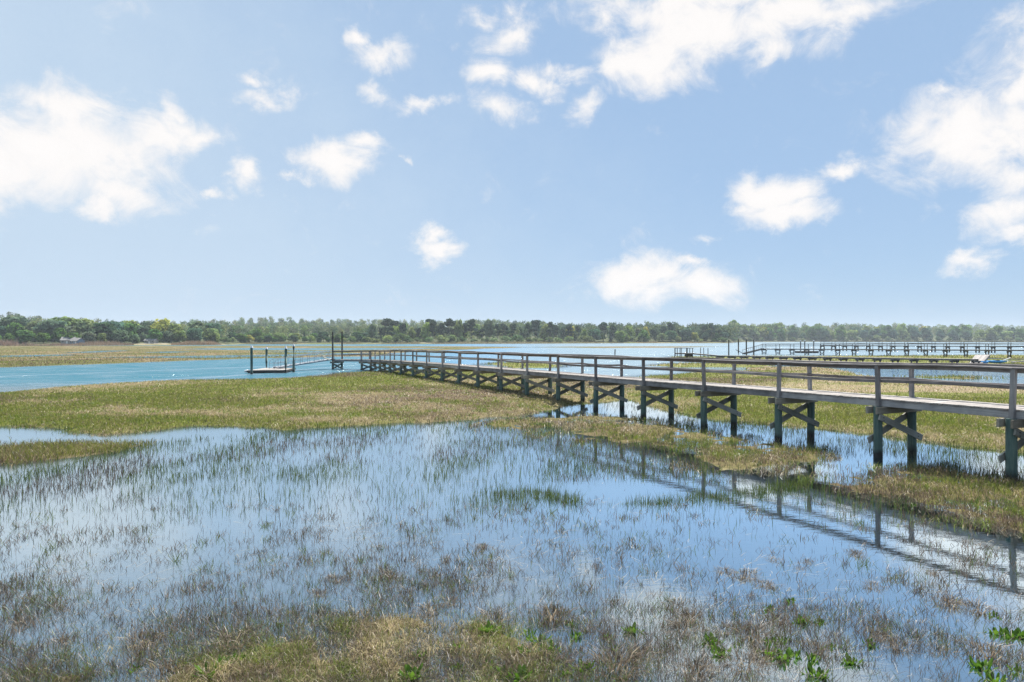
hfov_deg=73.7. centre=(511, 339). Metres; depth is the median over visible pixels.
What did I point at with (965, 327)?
leafy tree
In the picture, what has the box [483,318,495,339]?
leafy tree
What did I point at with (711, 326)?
pine tree
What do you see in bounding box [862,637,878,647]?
leafy plant
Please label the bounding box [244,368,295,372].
floating dock
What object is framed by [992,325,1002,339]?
leafy tree
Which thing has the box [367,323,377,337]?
leafy tree
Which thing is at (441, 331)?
pine tree
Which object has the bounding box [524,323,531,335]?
pine tree
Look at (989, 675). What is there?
leafy plant
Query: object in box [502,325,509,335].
pine tree
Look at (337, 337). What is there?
leafy tree
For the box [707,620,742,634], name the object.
grass tuft
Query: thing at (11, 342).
reeds
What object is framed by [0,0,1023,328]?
sky
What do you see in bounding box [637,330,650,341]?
leafy tree
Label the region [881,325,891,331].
leafy tree
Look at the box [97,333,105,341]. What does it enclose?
leafy tree
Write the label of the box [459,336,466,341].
bush
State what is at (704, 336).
leafy tree
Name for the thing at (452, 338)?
bush
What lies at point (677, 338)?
bush
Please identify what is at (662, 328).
pine tree
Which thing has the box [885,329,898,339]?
leafy tree
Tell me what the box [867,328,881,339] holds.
leafy tree
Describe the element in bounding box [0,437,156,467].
flooded grass
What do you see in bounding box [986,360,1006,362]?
kayak
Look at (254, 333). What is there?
leafy tree
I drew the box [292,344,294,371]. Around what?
mooring pile
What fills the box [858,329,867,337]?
leafy tree
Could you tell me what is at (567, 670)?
leafy plant
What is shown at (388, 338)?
bush
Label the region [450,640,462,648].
leafy plant
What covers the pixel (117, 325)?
leafy tree
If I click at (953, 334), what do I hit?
leafy tree
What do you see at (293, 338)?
leafy tree
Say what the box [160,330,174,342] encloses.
leafy tree
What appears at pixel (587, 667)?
leafy plant
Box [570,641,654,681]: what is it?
grass tuft
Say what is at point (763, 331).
leafy tree
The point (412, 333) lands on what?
leafy tree
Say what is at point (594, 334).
leafy tree
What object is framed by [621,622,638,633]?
leafy plant
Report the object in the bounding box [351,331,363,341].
leafy tree
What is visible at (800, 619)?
leafy plant
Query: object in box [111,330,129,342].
leafy tree
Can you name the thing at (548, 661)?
grass tuft
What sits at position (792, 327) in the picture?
leafy tree
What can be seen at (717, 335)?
leafy tree
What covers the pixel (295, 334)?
leafy tree
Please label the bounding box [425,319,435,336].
pine tree
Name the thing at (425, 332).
leafy tree
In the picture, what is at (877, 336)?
bush
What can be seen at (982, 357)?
wooden ramp
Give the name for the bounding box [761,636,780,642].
leafy plant
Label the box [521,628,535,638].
leafy plant
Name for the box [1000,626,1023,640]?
leafy plant
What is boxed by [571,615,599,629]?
grass tuft
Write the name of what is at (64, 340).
house
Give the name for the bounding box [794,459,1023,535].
mound grass
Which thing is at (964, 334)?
leafy tree
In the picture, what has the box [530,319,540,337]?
pine tree
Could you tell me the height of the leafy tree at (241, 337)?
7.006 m
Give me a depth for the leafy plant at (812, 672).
7.22 m
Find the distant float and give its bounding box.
[795,351,818,352]
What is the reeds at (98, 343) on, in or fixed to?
on the ground at (140, 351)
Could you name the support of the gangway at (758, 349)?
attached to the braced dock at (943, 350)
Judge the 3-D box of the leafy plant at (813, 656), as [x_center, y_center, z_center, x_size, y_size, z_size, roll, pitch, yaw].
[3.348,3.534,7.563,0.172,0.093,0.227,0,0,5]
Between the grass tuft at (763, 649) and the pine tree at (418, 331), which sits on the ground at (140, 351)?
the pine tree at (418, 331)
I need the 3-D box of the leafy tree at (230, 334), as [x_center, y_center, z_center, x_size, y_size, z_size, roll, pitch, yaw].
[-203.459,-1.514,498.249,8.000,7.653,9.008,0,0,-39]
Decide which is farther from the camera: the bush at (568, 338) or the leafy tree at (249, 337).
the bush at (568, 338)
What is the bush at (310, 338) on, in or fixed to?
on the ground at (140, 351)
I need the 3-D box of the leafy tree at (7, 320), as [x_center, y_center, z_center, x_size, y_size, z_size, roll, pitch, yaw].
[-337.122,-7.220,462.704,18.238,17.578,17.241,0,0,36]
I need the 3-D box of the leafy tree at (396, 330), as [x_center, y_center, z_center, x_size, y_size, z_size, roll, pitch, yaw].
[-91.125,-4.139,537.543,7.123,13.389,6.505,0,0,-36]
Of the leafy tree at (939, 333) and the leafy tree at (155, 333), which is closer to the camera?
the leafy tree at (155, 333)
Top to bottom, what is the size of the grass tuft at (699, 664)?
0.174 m
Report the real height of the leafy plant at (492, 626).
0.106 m
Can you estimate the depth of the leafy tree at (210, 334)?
459.33 m
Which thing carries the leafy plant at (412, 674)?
on the ground at (140, 351)
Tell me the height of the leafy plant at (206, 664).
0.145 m
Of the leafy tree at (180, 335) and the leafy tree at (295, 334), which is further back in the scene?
the leafy tree at (295, 334)
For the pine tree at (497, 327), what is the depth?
568.43 m
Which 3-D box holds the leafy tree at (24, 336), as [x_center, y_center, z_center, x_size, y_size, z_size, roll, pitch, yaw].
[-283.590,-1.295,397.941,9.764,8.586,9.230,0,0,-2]
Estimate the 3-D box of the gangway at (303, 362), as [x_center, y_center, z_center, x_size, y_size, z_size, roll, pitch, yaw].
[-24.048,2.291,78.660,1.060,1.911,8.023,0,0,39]
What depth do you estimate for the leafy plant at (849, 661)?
7.50 m
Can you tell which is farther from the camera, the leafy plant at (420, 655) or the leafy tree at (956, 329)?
the leafy tree at (956, 329)
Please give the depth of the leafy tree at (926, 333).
996.92 m
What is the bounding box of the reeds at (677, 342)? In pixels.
[637,341,733,342]
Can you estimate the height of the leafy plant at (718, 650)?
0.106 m
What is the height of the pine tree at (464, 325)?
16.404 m
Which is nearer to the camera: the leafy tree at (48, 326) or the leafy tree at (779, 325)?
the leafy tree at (48, 326)
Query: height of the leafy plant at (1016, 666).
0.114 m
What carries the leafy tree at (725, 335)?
on the ground at (140, 351)
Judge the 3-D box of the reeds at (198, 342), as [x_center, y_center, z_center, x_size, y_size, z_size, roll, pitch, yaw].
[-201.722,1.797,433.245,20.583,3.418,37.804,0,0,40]
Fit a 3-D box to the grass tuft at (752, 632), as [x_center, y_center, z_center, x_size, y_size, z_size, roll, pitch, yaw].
[2.893,3.509,8.220,0.836,0.162,0.579,0,0,-44]
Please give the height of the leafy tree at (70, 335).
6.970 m
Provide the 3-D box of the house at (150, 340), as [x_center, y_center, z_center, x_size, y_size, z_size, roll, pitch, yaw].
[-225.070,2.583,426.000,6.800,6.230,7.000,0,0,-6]
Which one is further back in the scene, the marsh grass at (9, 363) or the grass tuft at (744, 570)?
the marsh grass at (9, 363)
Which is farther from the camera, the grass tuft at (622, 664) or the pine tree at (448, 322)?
the pine tree at (448, 322)
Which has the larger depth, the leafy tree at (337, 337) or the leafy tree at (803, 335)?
the leafy tree at (803, 335)
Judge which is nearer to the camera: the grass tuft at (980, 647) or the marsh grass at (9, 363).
the grass tuft at (980, 647)
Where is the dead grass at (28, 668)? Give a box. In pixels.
[0,498,1023,681]
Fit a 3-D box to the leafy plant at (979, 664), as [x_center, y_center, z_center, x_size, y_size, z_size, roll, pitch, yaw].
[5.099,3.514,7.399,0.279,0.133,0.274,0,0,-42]
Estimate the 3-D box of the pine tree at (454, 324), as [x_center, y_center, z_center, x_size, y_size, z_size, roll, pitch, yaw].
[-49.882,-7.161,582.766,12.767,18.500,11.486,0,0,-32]
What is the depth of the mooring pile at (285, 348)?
71.16 m
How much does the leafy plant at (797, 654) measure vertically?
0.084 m
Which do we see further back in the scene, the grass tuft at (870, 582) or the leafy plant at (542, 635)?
the grass tuft at (870, 582)
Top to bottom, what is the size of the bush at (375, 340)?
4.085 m
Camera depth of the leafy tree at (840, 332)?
1005.32 m
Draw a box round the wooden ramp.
[970,355,989,362]
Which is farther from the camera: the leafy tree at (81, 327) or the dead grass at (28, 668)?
the leafy tree at (81, 327)
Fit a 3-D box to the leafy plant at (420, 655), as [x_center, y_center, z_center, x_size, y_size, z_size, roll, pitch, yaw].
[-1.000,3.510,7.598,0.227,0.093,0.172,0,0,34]
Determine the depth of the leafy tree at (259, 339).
501.14 m
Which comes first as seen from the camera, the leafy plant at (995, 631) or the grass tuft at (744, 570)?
the leafy plant at (995, 631)
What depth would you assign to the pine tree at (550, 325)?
601.35 m
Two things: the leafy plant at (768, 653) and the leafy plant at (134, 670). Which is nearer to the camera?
the leafy plant at (134, 670)
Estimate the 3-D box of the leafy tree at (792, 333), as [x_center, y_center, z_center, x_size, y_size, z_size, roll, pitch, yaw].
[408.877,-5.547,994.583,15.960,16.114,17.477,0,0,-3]
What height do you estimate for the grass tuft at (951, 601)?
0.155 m
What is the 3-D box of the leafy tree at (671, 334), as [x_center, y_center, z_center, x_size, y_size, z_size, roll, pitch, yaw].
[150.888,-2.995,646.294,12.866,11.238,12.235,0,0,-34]
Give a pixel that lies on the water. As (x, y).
(886, 550)
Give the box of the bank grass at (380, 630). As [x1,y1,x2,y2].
[0,604,649,681]
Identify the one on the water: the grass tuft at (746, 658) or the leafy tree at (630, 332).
the grass tuft at (746, 658)
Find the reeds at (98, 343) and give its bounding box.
[68,340,133,345]
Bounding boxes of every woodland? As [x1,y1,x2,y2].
[0,311,547,341]
[509,321,739,339]
[726,322,1023,339]
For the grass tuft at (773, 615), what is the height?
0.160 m
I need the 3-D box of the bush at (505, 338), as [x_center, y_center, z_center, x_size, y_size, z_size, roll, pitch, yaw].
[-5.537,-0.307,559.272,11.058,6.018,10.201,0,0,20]
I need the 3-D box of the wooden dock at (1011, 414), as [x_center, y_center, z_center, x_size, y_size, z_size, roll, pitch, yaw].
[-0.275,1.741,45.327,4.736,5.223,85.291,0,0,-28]
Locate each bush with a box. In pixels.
[219,337,230,341]
[307,335,315,341]
[348,336,355,341]
[357,337,367,341]
[371,338,380,342]
[382,335,392,342]
[391,333,411,341]
[425,337,433,341]
[436,335,448,342]
[445,335,459,341]
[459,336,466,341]
[481,337,488,341]
[499,336,511,341]
[511,335,523,341]
[525,337,534,341]
[564,336,572,340]
[578,335,594,341]
[630,336,639,340]
[655,333,669,340]
[672,336,681,341]
[716,337,726,340]
[764,335,775,339]
[869,334,880,340]
[973,336,983,340]
[991,336,1001,340]
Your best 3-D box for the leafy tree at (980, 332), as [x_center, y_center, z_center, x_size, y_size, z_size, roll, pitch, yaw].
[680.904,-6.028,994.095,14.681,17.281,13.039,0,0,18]
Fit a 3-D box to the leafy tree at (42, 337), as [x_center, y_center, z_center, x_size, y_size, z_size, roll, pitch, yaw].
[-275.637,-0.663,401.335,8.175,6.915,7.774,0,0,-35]
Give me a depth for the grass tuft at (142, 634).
8.04 m
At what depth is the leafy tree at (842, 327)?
1031.81 m
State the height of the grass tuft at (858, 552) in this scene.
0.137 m
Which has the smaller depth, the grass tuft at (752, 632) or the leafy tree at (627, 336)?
the grass tuft at (752, 632)
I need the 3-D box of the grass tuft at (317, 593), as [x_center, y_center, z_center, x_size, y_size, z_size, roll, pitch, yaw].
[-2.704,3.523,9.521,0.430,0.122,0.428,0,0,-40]
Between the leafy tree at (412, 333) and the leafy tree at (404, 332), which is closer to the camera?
the leafy tree at (412, 333)
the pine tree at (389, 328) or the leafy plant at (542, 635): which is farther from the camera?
the pine tree at (389, 328)
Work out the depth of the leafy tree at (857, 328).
1037.50 m
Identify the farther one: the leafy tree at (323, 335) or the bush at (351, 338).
the leafy tree at (323, 335)
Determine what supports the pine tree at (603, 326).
on the ground at (140, 351)
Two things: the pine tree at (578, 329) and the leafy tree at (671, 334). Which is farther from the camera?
the leafy tree at (671, 334)
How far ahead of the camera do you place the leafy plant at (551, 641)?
7.78 m
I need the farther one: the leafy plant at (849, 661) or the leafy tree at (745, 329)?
the leafy tree at (745, 329)
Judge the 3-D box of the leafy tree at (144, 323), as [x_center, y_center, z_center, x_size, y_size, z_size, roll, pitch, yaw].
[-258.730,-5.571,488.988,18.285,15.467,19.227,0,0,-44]
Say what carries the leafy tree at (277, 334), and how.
on the ground at (140, 351)
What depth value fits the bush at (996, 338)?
978.96 m
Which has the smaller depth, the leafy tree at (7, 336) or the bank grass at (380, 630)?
the bank grass at (380, 630)
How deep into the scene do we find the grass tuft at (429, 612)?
8.90 m
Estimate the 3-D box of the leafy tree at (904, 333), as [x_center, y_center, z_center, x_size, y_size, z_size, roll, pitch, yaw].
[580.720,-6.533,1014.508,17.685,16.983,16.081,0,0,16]
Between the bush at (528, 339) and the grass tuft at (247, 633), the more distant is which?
the bush at (528, 339)
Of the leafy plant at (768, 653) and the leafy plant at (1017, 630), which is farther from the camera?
the leafy plant at (1017, 630)
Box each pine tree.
[377,327,384,337]
[380,318,391,335]
[385,326,395,335]
[389,320,400,331]
[399,323,406,341]
[416,328,420,337]
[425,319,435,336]
[429,320,437,341]
[436,323,446,334]
[443,318,453,334]
[449,321,455,334]
[462,323,467,335]
[464,319,477,339]
[478,329,484,337]
[493,324,501,338]
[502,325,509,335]
[509,323,516,335]
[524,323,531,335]
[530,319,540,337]
[546,322,555,335]
[551,325,558,337]
[565,324,573,335]
[575,326,580,336]
[598,322,607,340]
[607,324,617,335]
[659,326,667,340]
[667,322,674,329]
[700,324,707,334]
[706,323,716,338]
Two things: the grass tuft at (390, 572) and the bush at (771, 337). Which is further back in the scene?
the bush at (771, 337)
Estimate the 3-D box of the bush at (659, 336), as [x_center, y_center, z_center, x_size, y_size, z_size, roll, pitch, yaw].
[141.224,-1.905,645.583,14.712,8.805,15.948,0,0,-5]
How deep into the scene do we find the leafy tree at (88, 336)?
410.40 m
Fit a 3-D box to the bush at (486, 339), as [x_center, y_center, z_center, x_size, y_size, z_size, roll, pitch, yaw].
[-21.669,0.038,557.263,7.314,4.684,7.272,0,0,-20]
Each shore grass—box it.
[241,341,635,343]
[735,340,1023,342]
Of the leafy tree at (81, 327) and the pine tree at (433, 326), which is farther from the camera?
the pine tree at (433, 326)
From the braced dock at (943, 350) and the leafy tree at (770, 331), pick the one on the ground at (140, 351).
the leafy tree at (770, 331)
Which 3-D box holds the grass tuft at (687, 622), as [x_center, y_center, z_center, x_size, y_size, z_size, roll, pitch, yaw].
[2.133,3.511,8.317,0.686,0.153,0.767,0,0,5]
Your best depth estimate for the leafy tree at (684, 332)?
648.33 m
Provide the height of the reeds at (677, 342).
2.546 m
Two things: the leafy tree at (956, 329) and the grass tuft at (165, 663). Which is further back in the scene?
the leafy tree at (956, 329)
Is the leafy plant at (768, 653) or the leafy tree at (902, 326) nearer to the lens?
the leafy plant at (768, 653)
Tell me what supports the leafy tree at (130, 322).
on the ground at (140, 351)
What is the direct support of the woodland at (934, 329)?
on the ground at (140, 351)
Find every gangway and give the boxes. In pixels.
[269,350,334,368]
[742,344,763,353]
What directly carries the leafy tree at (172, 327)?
on the ground at (140, 351)
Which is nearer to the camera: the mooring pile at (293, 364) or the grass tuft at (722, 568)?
the grass tuft at (722, 568)
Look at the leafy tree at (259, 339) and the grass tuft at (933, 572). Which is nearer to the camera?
the grass tuft at (933, 572)
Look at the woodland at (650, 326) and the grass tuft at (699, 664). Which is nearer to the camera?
the grass tuft at (699, 664)
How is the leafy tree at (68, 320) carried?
on the ground at (140, 351)
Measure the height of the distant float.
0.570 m
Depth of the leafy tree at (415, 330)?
566.72 m
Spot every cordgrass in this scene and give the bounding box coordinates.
[0,416,1023,643]
[491,441,809,505]
[552,397,1023,488]
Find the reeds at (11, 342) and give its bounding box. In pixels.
[0,338,67,345]
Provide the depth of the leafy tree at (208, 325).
481.97 m
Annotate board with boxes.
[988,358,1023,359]
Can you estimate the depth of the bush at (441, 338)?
532.73 m
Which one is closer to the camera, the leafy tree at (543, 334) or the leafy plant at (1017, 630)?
the leafy plant at (1017, 630)
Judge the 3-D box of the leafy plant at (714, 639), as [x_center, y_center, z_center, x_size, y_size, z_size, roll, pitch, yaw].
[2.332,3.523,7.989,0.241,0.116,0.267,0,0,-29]
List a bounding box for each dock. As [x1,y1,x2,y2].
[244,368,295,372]
[330,332,1023,480]
[762,343,1023,357]
[821,341,1023,352]
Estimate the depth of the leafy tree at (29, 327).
426.56 m
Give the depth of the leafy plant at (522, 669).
7.15 m
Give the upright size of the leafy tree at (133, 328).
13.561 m
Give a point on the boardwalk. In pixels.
(809, 358)
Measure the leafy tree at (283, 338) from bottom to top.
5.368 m
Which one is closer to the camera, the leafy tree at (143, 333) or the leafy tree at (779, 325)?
the leafy tree at (143, 333)
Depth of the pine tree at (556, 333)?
610.47 m
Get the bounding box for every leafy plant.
[124,664,142,672]
[193,658,222,678]
[211,652,237,668]
[398,663,422,681]
[413,651,427,659]
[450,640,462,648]
[477,619,500,633]
[496,664,514,678]
[508,664,532,681]
[517,644,531,653]
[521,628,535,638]
[527,634,552,642]
[534,639,560,654]
[559,668,574,677]
[569,658,596,672]
[570,630,582,638]
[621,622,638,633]
[702,632,723,646]
[712,643,731,656]
[754,645,776,656]
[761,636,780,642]
[771,647,796,661]
[791,615,809,623]
[791,649,800,657]
[801,661,829,681]
[806,651,820,662]
[843,652,863,665]
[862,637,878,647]
[966,656,998,670]
[976,668,1007,681]
[985,627,1005,635]
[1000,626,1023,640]
[1007,664,1023,673]
[1009,627,1023,638]
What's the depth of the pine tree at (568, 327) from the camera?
618.96 m
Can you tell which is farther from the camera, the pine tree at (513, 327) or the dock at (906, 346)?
the pine tree at (513, 327)
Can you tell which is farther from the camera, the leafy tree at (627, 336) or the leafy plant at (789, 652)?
the leafy tree at (627, 336)
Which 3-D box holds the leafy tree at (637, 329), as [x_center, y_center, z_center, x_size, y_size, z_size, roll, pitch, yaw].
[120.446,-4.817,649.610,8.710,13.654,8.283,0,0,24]
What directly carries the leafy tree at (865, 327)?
on the ground at (140, 351)
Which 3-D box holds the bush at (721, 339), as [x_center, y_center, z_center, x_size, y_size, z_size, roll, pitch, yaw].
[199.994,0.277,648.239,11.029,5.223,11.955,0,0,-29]
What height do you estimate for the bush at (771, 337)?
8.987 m
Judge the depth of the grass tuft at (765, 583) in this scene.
9.89 m
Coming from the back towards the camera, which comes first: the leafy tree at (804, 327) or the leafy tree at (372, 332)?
the leafy tree at (804, 327)
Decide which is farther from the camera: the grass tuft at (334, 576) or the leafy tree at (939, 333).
the leafy tree at (939, 333)
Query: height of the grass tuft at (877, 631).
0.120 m
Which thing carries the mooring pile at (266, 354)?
in the water
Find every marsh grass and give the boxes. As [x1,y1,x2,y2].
[0,345,704,366]
[0,368,630,435]
[484,354,1023,378]
[628,366,1023,451]
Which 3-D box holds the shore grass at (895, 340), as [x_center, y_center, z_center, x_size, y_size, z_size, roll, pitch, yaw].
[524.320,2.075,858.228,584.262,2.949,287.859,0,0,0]
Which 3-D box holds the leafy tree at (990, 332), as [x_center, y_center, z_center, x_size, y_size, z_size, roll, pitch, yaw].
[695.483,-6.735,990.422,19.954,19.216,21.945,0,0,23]
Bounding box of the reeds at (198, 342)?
[171,340,221,344]
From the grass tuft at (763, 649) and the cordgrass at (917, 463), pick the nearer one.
the grass tuft at (763, 649)
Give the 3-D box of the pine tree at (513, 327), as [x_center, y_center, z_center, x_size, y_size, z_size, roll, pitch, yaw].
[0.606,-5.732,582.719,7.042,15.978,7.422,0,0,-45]
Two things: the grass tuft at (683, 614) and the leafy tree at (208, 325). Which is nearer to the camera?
the grass tuft at (683, 614)
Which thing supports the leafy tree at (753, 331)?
on the ground at (140, 351)
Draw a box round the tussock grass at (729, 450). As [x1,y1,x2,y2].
[455,410,843,476]
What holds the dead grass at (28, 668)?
on the ground at (140, 351)
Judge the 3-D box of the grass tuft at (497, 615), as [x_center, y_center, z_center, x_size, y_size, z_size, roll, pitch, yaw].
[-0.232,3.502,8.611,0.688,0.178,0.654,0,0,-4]
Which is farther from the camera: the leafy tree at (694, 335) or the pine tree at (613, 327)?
the leafy tree at (694, 335)
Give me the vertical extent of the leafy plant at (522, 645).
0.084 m
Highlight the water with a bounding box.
[0,342,1023,681]
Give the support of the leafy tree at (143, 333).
on the ground at (140, 351)
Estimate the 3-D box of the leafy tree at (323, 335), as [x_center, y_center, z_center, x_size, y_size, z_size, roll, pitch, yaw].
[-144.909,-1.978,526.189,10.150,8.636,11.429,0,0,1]
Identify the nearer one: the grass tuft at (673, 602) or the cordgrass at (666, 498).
the grass tuft at (673, 602)
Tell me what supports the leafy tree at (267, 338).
on the ground at (140, 351)
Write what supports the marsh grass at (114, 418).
on the ground at (140, 351)
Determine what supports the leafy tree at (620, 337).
on the ground at (140, 351)
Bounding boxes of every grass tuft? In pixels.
[7,615,39,633]
[34,626,76,649]
[111,627,170,649]
[134,652,200,679]
[198,624,263,653]
[220,622,267,646]
[306,586,333,596]
[323,572,345,582]
[377,565,403,576]
[411,598,456,618]
[435,593,461,607]
[470,603,517,626]
[522,592,586,625]
[523,647,573,674]
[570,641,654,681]
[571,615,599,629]
[622,643,664,661]
[664,616,709,639]
[665,592,698,609]
[666,646,722,681]
[673,607,707,624]
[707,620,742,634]
[713,564,731,573]
[714,644,771,677]
[726,619,777,643]
[728,565,763,580]
[739,642,783,664]
[748,575,786,588]
[754,607,794,626]
[802,636,843,658]
[842,547,866,557]
[860,628,897,640]
[862,578,886,590]
[883,633,917,654]
[921,588,967,611]
[922,641,960,658]
[923,568,947,574]
[950,628,1023,666]
[954,595,1003,616]
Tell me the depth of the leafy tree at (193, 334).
446.15 m
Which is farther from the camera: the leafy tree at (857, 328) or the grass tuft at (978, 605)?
the leafy tree at (857, 328)
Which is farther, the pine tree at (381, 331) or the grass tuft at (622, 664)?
the pine tree at (381, 331)
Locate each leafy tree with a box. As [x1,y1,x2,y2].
[0,316,29,339]
[0,326,7,337]
[3,333,14,341]
[5,322,24,339]
[15,330,35,343]
[24,322,39,341]
[33,319,66,341]
[35,332,50,342]
[49,316,74,339]
[50,328,66,342]
[62,326,77,332]
[64,332,80,337]
[71,318,93,325]
[72,320,96,337]
[81,332,95,341]
[91,322,117,341]
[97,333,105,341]
[105,321,128,341]
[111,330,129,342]
[121,320,135,324]
[121,323,141,341]
[128,334,139,342]
[136,325,150,341]
[140,321,156,325]
[145,329,162,339]
[150,318,170,341]
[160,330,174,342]
[166,323,183,341]
[171,330,187,342]
[185,321,206,340]
[187,328,202,341]
[201,328,219,341]
[203,322,222,341]
[228,332,237,339]
[235,333,247,342]
[244,335,253,341]
[245,329,264,341]
[256,336,264,342]
[263,335,272,341]
[272,332,284,341]
[277,335,287,340]
[287,333,301,340]
[290,335,298,341]
[316,331,329,341]
[333,334,340,341]
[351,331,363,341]
[355,334,362,340]
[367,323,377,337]
[392,326,399,341]
[398,324,407,340]
[407,327,416,338]
[413,326,420,339]
[420,322,430,341]
[454,319,463,340]
[474,324,480,339]
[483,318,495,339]
[539,324,548,340]
[566,326,574,340]
[580,330,586,337]
[588,329,601,340]
[615,331,624,341]
[624,334,629,341]
[625,326,635,340]
[634,327,641,336]
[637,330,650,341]
[665,330,677,340]
[679,328,692,340]
[691,332,698,340]
[701,332,709,340]
[714,332,720,340]
[721,332,728,340]
[740,324,749,338]
[748,325,760,339]
[756,326,768,338]
[767,328,776,339]
[771,322,785,334]
[776,329,785,339]
[787,330,798,340]
[788,325,798,334]
[798,333,806,338]
[800,325,809,338]
[805,326,819,339]
[816,327,829,339]
[828,331,833,339]
[834,324,845,335]
[835,328,846,339]
[846,330,858,339]
[851,326,860,336]
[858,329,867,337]
[862,325,870,337]
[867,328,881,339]
[880,330,887,339]
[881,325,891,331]
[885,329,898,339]
[895,323,907,338]
[897,329,909,339]
[909,326,921,337]
[920,327,933,339]
[935,330,944,337]
[946,329,958,340]
[947,326,961,338]
[959,330,971,340]
[960,324,972,339]
[973,329,984,340]
[984,328,999,340]
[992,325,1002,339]
[1001,331,1013,339]
[1007,327,1016,339]
[1015,328,1023,337]
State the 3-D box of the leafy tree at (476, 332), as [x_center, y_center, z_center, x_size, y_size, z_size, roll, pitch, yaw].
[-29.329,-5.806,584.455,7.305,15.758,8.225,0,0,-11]
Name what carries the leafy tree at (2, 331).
on the ground at (140, 351)
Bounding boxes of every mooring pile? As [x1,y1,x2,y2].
[250,345,252,373]
[265,346,267,367]
[284,346,286,372]
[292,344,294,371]
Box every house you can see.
[59,337,75,343]
[70,338,85,343]
[143,338,158,343]
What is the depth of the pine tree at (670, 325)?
657.61 m
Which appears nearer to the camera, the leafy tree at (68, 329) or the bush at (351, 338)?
the leafy tree at (68, 329)
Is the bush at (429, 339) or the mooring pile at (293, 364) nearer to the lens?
the mooring pile at (293, 364)
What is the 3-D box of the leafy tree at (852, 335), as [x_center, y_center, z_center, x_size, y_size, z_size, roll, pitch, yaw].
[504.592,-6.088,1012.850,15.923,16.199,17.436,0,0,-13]
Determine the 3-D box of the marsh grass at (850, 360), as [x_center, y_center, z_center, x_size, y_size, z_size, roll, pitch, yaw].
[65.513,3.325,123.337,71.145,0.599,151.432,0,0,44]
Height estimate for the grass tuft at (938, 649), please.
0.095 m
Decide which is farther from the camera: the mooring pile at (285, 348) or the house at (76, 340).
the house at (76, 340)
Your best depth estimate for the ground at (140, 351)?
32.23 m
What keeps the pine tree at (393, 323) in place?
on the ground at (140, 351)
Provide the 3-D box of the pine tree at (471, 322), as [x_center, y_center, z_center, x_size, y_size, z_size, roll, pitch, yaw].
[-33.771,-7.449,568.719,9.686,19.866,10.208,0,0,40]
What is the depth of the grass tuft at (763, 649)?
7.65 m
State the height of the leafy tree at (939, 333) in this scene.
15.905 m
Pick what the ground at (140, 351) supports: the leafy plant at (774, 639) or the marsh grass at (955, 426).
the marsh grass at (955, 426)
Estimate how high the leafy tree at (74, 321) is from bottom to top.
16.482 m
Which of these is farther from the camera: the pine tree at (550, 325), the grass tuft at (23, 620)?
the pine tree at (550, 325)
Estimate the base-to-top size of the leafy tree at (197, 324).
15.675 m
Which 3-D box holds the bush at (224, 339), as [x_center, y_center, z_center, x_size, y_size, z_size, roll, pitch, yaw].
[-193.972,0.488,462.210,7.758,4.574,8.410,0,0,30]
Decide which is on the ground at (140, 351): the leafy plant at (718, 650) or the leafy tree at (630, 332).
the leafy tree at (630, 332)
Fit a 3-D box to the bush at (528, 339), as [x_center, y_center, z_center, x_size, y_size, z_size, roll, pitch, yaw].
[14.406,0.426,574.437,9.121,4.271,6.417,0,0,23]
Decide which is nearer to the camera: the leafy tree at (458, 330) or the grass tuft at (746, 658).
the grass tuft at (746, 658)
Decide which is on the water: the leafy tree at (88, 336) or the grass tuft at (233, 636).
the grass tuft at (233, 636)
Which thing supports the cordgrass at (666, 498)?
on the ground at (140, 351)
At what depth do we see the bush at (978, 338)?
986.07 m
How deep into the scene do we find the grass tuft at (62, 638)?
8.03 m
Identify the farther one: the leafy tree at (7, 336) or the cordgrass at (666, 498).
the leafy tree at (7, 336)
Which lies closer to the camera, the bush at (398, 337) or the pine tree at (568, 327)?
the bush at (398, 337)
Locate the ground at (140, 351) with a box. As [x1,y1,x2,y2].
[0,323,1023,681]
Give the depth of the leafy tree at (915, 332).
1004.14 m
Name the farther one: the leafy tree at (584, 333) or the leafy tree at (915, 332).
the leafy tree at (915, 332)
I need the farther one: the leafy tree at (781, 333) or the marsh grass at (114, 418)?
the leafy tree at (781, 333)
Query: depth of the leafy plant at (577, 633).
8.17 m
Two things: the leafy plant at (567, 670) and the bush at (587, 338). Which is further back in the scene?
the bush at (587, 338)
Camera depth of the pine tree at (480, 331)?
573.23 m
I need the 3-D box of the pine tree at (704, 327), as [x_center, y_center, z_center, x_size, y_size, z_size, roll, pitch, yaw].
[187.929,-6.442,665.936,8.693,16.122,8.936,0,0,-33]
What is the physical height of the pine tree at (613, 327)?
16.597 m
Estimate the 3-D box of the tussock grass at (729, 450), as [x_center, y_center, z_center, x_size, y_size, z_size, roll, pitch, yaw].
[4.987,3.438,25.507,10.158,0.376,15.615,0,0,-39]
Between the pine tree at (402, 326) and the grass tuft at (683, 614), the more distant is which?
the pine tree at (402, 326)
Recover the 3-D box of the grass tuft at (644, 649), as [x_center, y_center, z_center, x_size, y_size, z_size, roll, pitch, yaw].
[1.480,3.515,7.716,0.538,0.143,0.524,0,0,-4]
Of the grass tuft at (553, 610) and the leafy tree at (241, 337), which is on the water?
the grass tuft at (553, 610)
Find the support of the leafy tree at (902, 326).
on the ground at (140, 351)
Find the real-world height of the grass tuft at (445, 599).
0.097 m
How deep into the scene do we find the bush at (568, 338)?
606.14 m
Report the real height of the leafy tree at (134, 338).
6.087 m

